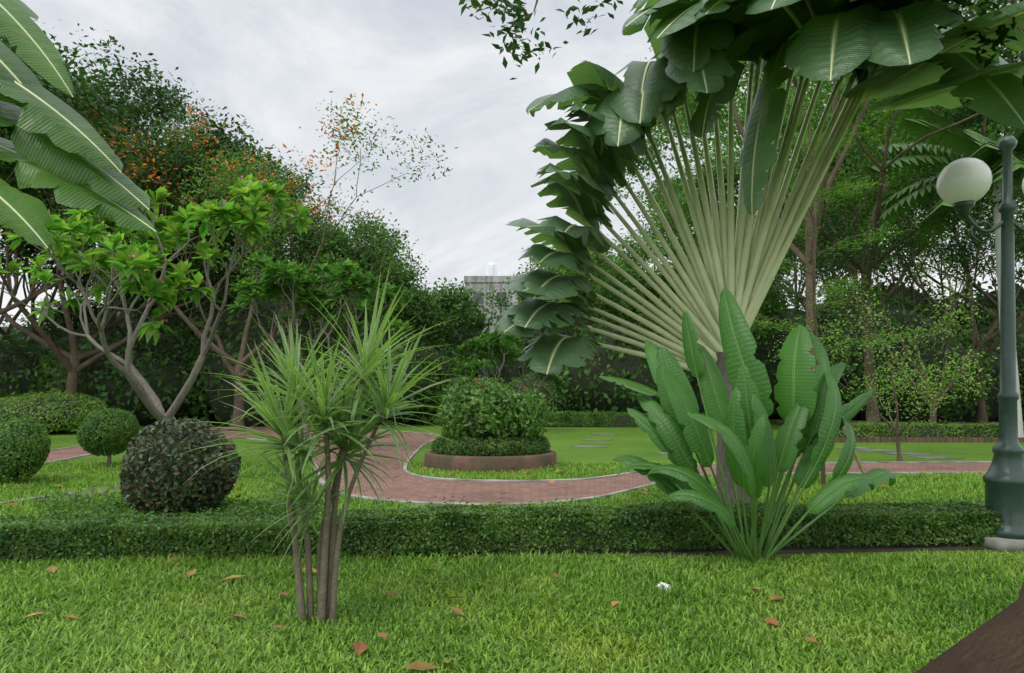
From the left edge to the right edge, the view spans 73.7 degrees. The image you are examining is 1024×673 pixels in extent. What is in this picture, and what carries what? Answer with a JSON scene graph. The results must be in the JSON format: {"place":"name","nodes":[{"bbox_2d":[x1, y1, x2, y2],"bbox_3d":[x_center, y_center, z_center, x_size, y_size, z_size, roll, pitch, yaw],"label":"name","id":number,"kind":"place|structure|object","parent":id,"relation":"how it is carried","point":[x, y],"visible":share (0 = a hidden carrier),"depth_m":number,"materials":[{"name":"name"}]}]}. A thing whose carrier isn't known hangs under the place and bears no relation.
{"place":"outdoors","nodes":[
{"label":"outdoors","id":0,"kind":"place"},
{"bbox_2d":[0,0,155,247],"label":"banana leaves","id":1,"kind":"object","parent":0,"point":[56,141],"visible":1,"depth_m":4.63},
{"bbox_2d":[42,427,256,463],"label":"path","id":2,"kind":"structure","parent":0,"point":[66,453],"depth_m":18.73,"materials":[{"name":"brick"}]},
{"bbox_2d":[209,425,314,437],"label":"path pergola paving","id":3,"kind":"structure","parent":0,"point":[267,430],"depth_m":30.79,"materials":[{"name":"brick"}]},
{"bbox_2d":[15,546,990,569],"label":"soil bed","id":4,"kind":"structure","parent":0,"point":[854,550],"depth_m":6.86,"materials":[{"name":"brown soil"}]},
{"bbox_2d":[0,494,1003,563],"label":"hedge","id":5,"kind":"object","parent":4,"relation":"on","point":[250,525],"depth_m":6.69,"materials":[{"name":"green plant"}]},
{"bbox_2d":[0,413,1023,672],"bbox_3d":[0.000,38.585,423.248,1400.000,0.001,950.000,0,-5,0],"label":"lawn","id":6,"kind":"structure","parent":0,"point":[566,441],"depth_m":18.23,"materials":[{"name":"green plant"}]},
{"bbox_2d":[0,417,50,483],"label":"ball shrub","id":7,"kind":"object","parent":6,"relation":"on","point":[44,447],"depth_m":12.13,"materials":[{"name":"green plant"}]},
{"bbox_2d":[0,391,108,433],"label":"light shrub","id":8,"kind":"object","parent":6,"relation":"on","point":[55,396],"depth_m":27.64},
{"bbox_2d":[0,81,151,340],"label":"tree","id":9,"kind":"object","parent":6,"relation":"on","point":[15,317],"depth_m":51.31,"materials":[{"name":"green plant"}]},
{"bbox_2d":[21,323,154,363],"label":"tree","id":10,"kind":"object","parent":6,"relation":"on","point":[83,332],"depth_m":44.00,"materials":[{"name":"green plant"}]},
{"bbox_2d":[0,23,181,350],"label":"tree","id":11,"kind":"object","parent":6,"relation":"on","point":[147,72],"depth_m":42.56,"materials":[{"name":"green plant"}]},
{"bbox_2d":[0,20,209,314],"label":"tree","id":12,"kind":"object","parent":6,"relation":"on","point":[90,94],"depth_m":30.79,"materials":[{"name":"green plant"}]},
{"bbox_2d":[76,408,139,465],"bbox_3d":[-9.033,2.243,15.275,1.193,1.307,1.294,0,-5,0],"label":"ball shrub","id":13,"kind":"object","parent":6,"relation":"on","point":[121,445],"depth_m":14.98,"materials":[{"name":"green plant"}]},
{"bbox_2d":[0,173,314,420],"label":"plumeria tree","id":14,"kind":"object","parent":6,"relation":"on","point":[222,210],"depth_m":13.05,"materials":[{"name":"green plant"}]},
{"bbox_2d":[0,81,320,399],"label":"tree","id":15,"kind":"object","parent":6,"relation":"on","point":[219,132],"depth_m":33.87,"materials":[{"name":"green plant"}]},
{"bbox_2d":[0,75,325,341],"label":"tree","id":16,"kind":"object","parent":6,"relation":"on","point":[24,251],"depth_m":43.53,"materials":[{"name":"green plant"}]},
{"bbox_2d":[1,191,340,346],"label":"tree","id":17,"kind":"object","parent":6,"relation":"on","point":[59,320],"depth_m":49.87,"materials":[{"name":"green plant"}]},
{"bbox_2d":[119,416,241,515],"bbox_3d":[-4.375,1.728,8.924,1.629,1.370,1.665,0,-5,0],"label":"shrub","id":18,"kind":"object","parent":6,"relation":"on","point":[134,497],"depth_m":8.49,"materials":[{"name":"green plant"}]},
{"bbox_2d":[20,490,349,516],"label":"plants","id":19,"kind":"object","parent":6,"relation":"on","point":[117,505],"visible":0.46,"depth_m":8.98,"materials":[{"name":"green plant"}]},
{"bbox_2d":[0,91,458,431],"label":"flame tree","id":20,"kind":"object","parent":6,"relation":"on","point":[236,174],"depth_m":29.72,"materials":[{"name":"green plant"}]},
{"bbox_2d":[189,209,423,333],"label":"tree","id":21,"kind":"object","parent":6,"relation":"on","point":[299,261],"depth_m":63.57,"materials":[{"name":"green plant"}]},
{"bbox_2d":[225,251,414,446],"bbox_3d":[-5.589,0.448,19.491,5.498,5.629,4.951,0,-5,0],"label":"plumeria tree","id":22,"kind":"object","parent":6,"relation":"on","point":[290,271],"depth_m":19.02,"materials":[{"name":"green plant"}]},
{"bbox_2d":[246,203,458,348],"bbox_3d":[-8.951,-1.177,39.135,12.034,12.303,15.105,0,-5,0],"label":"tree","id":23,"kind":"object","parent":6,"relation":"on","point":[333,251],"depth_m":38.14,"materials":[{"name":"green plant"}]},
{"bbox_2d":[270,250,441,333],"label":"tree","id":24,"kind":"object","parent":6,"relation":"on","point":[406,263],"visible":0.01,"depth_m":63.58,"materials":[{"name":"green plant"}]},
{"bbox_2d":[335,302,463,381],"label":"tree","id":25,"kind":"object","parent":6,"relation":"on","point":[425,342],"depth_m":49.92,"materials":[{"name":"green plant"}]},
{"bbox_2d":[344,262,498,352],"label":"tree","id":26,"kind":"object","parent":6,"relation":"on","point":[461,306],"depth_m":47.60,"materials":[{"name":"green plant"}]},
{"bbox_2d":[383,329,461,424],"bbox_3d":[-5.989,2.277,38.612,6.400,5.547,4.865,0,-5,0],"label":"shrub","id":27,"kind":"object","parent":6,"relation":"on","point":[444,360],"depth_m":37.50,"materials":[{"name":"green plant"}]},
{"bbox_2d":[0,434,964,508],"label":"path stepping stones","id":28,"kind":"object","parent":6,"relation":"on","point":[886,451],"visible":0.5,"depth_m":18.09,"materials":[{"name":"grey stone"}]},
{"bbox_2d":[424,450,556,471],"bbox_3d":[-0.485,2.766,15.551,3.000,0.300,3.000,0,-5,0],"label":"planter border","id":29,"kind":"object","parent":6,"relation":"on","point":[433,460],"visible":0.59,"depth_m":14.24,"materials":[{"name":"grey concrete"}]},
{"bbox_2d":[430,435,549,455],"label":"low round hedge","id":30,"kind":"object","parent":29,"relation":"in","point":[435,445],"visible":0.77,"depth_m":14.54,"materials":[{"name":"green plant"}]},
{"bbox_2d":[436,375,555,440],"bbox_3d":[-0.352,1.682,15.514,2.667,1.637,2.426,-3,-6,29],"label":"ginger shrub","id":31,"kind":"object","parent":29,"relation":"in","point":[509,404],"visible":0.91,"depth_m":14.86,"materials":[{"name":"green plant"}]},
{"bbox_2d":[437,404,543,455],"bbox_3d":[-0.485,2.110,15.609,2.520,1.217,2.520,0,-5,0],"label":"planter shrub","id":32,"kind":"object","parent":6,"relation":"on","point":[492,434],"visible":0.24,"depth_m":14.74,"materials":[{"name":"green plant"}]},
{"bbox_2d":[452,330,566,394],"bbox_3d":[-0.345,2.006,30.368,5.968,4.469,3.936,3,-6,-33],"label":"shrub","id":33,"kind":"object","parent":6,"relation":"on","point":[478,344],"depth_m":29.83,"materials":[{"name":"green plant"}]},
{"bbox_2d":[0,283,1023,426],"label":"background trees","id":34,"kind":"object","parent":6,"relation":"on","point":[596,368],"depth_m":35.75,"materials":[{"name":"green plant"}]},
{"bbox_2d":[0,548,1023,672],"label":"grass","id":35,"kind":"structure","parent":6,"relation":"on","point":[95,638],"depth_m":4.75,"materials":[{"name":"green plant"}]},
{"bbox_2d":[507,371,583,411],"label":"shrub","id":36,"kind":"object","parent":6,"relation":"on","point":[553,392],"depth_m":42.86,"materials":[{"name":"green plant"}]},
{"bbox_2d":[480,251,614,343],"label":"tree","id":37,"kind":"object","parent":6,"relation":"on","point":[511,303],"depth_m":54.98,"materials":[{"name":"green plant"}]},
{"bbox_2d":[516,225,683,336],"bbox_3d":[7.051,-0.839,42.206,13.678,12.219,13.423,0,-5,0],"label":"tree","id":38,"kind":"object","parent":6,"relation":"on","point":[597,259],"depth_m":39.64,"materials":[{"name":"green plant"}]},
{"bbox_2d":[542,410,706,426],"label":"hedge","id":39,"kind":"object","parent":6,"relation":"on","point":[597,414],"depth_m":34.27,"materials":[{"name":"green plant"}]},
{"bbox_2d":[656,582,673,590],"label":"flower","id":40,"kind":"object","parent":6,"relation":"on","point":[662,583],"visible":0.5,"depth_m":5.37,"materials":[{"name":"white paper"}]},
{"bbox_2d":[590,241,805,388],"bbox_3d":[9.912,-0.416,35.196,12.171,10.142,11.115,0,-5,0],"label":"tree","id":41,"kind":"object","parent":6,"relation":"on","point":[774,306],"depth_m":35.84,"materials":[{"name":"green plant"}]},
{"bbox_2d":[493,0,963,503],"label":"travellers palm","id":42,"kind":"object","parent":6,"relation":"on","point":[690,41],"visible":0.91,"depth_m":8.06,"materials":[{"name":"green plant"}]},
{"bbox_2d":[689,0,1023,216],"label":"travellers palm blades","id":43,"kind":"object","parent":42,"relation":"attached to","point":[950,73],"visible":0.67,"depth_m":7.23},
{"bbox_2d":[627,161,885,310],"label":"tree","id":44,"kind":"object","parent":6,"relation":"on","point":[673,229],"depth_m":64.49,"materials":[{"name":"green plant"}]},
{"bbox_2d":[645,0,1023,422],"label":"tree","id":45,"kind":"object","parent":6,"relation":"on","point":[874,220],"depth_m":29.63,"materials":[{"name":"green plant"}]},
{"bbox_2d":[734,87,942,486],"bbox_3d":[5.395,-0.839,11.906,3.956,6.866,2.607,0,-5,0],"label":"young staked tree","id":46,"kind":"object","parent":6,"relation":"on","point":[838,245],"depth_m":11.90,"materials":[{"name":"green plant"}]},
{"bbox_2d":[694,0,1023,423],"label":"tree","id":47,"kind":"object","parent":6,"relation":"on","point":[885,121],"depth_m":36.30,"materials":[{"name":"green plant"}]},
{"bbox_2d":[768,274,1020,460],"bbox_3d":[8.933,0.769,16.374,4.563,4.431,5.588,0,-5,0],"label":"tree","id":48,"kind":"object","parent":6,"relation":"on","point":[947,371],"depth_m":15.95,"materials":[{"name":"green plant"}]},
{"bbox_2d":[776,107,1023,322],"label":"tree","id":49,"kind":"object","parent":6,"relation":"on","point":[990,135],"depth_m":52.18,"materials":[{"name":"green plant"}]},
{"bbox_2d":[777,419,1023,423],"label":"hedge","id":50,"kind":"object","parent":6,"relation":"on","point":[782,421],"visible":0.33,"depth_m":40.11,"materials":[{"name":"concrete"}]},
{"bbox_2d":[641,66,950,317],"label":"tree","id":51,"kind":"object","parent":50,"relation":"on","point":[685,203],"depth_m":45.21,"materials":[{"name":"green plant"}]},
{"bbox_2d":[612,8,999,420],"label":"tree","id":52,"kind":"object","parent":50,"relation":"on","point":[660,137],"depth_m":48.44,"materials":[{"name":"green plant"}]},
{"bbox_2d":[803,111,1023,319],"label":"tree","id":53,"kind":"object","parent":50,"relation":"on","point":[992,216],"depth_m":57.71,"materials":[{"name":"green plant"}]},
{"bbox_2d":[785,128,1023,422],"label":"tree","id":54,"kind":"object","parent":6,"relation":"on","point":[966,244],"depth_m":27.01,"materials":[{"name":"green plant"}]},
{"bbox_2d":[815,117,1023,332],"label":"tree","id":55,"kind":"object","parent":6,"relation":"on","point":[922,274],"depth_m":70.86,"materials":[{"name":"green plant"}]},
{"bbox_2d":[835,437,1023,441],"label":"sawtooth brick edging","id":56,"kind":"object","parent":6,"relation":"on","point":[924,439],"visible":0.69,"depth_m":23.02,"materials":[{"name":"brown brick"}]},
{"bbox_2d":[836,420,1023,436],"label":"hedge","id":57,"kind":"object","parent":6,"relation":"on","point":[903,423],"depth_m":24.50,"materials":[{"name":"green plant"}]},
{"bbox_2d":[870,107,1023,436],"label":"royal palm","id":58,"kind":"object","parent":6,"relation":"on","point":[964,141],"visible":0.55,"depth_m":24.98,"materials":[{"name":"green plant"}]},
{"bbox_2d":[883,0,1023,198],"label":"tree","id":59,"kind":"object","parent":6,"relation":"on","point":[1003,52],"depth_m":33.61,"materials":[{"name":"green plant"}]},
{"bbox_2d":[915,580,1023,672],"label":"dirt ground","id":60,"kind":"structure","parent":6,"relation":"on","point":[995,644],"depth_m":2.58,"materials":[{"name":"brown plant"}]},
{"bbox_2d":[936,136,1023,551],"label":"lamp post","id":61,"kind":"object","parent":6,"relation":"on","point":[963,185],"visible":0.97,"depth_m":7.29,"materials":[{"name":"green metal"}]},
{"bbox_2d":[0,269,1023,389],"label":"trees","id":62,"kind":"object","parent":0,"point":[511,373],"depth_m":64.30,"materials":[{"name":"green plant"}]},
{"bbox_2d":[0,0,1023,326],"label":"sky","id":63,"kind":"structure","parent":0,"point":[423,64],"materials":[{"name":"white"}]},
{"bbox_2d":[278,550,790,629],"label":"ground plant soil","id":64,"kind":"structure","parent":0,"point":[723,552],"depth_m":6.57,"materials":[{"name":"brown soil"}]},
{"bbox_2d":[185,266,462,622],"bbox_3d":[-1.265,0.717,4.786,1.875,2.513,1.640,0,-5,0],"label":"dracaena plant","id":65,"kind":"object","parent":64,"relation":"on","point":[346,421],"visible":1,"depth_m":4.68,"materials":[{"name":"green plant"}]},
{"bbox_2d":[599,287,896,562],"bbox_3d":[2.439,0.789,6.521,3.114,2.648,1.334,1,-5,-7],"label":"young ravenala clump","id":66,"kind":"object","parent":64,"relation":"on","point":[815,413],"visible":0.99,"depth_m":6.38,"materials":[{"name":"green plant"}]},
{"bbox_2d":[464,257,607,379],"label":"building","id":67,"kind":"structure","parent":0,"point":[492,277],"depth_m":95.91,"materials":[{"name":"concrete"}]},
{"bbox_2d":[245,429,991,505],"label":"path","id":68,"kind":"structure","parent":0,"point":[416,488],"depth_m":12.22,"materials":[{"name":"brick"}]},
{"bbox_2d":[5,464,969,669],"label":"fallen leaves","id":69,"kind":"object","parent":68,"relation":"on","point":[360,647],"visible":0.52,"depth_m":4.72,"materials":[{"name":"brown plant"}]},
{"bbox_2d":[459,0,1023,98],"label":"overhead tree","id":70,"kind":"object","parent":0,"point":[980,6],"depth_m":7.20,"materials":[{"name":"green plant"}]},
{"bbox_2d":[723,61,870,372],"bbox_3d":[10.482,-9.298,25.074,18.726,26.004,22.372,0,-5,0],"label":"tree","id":71,"kind":"object","parent":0,"point":[809,223],"depth_m":24.23,"materials":[{"name":"plant"}]}
]}

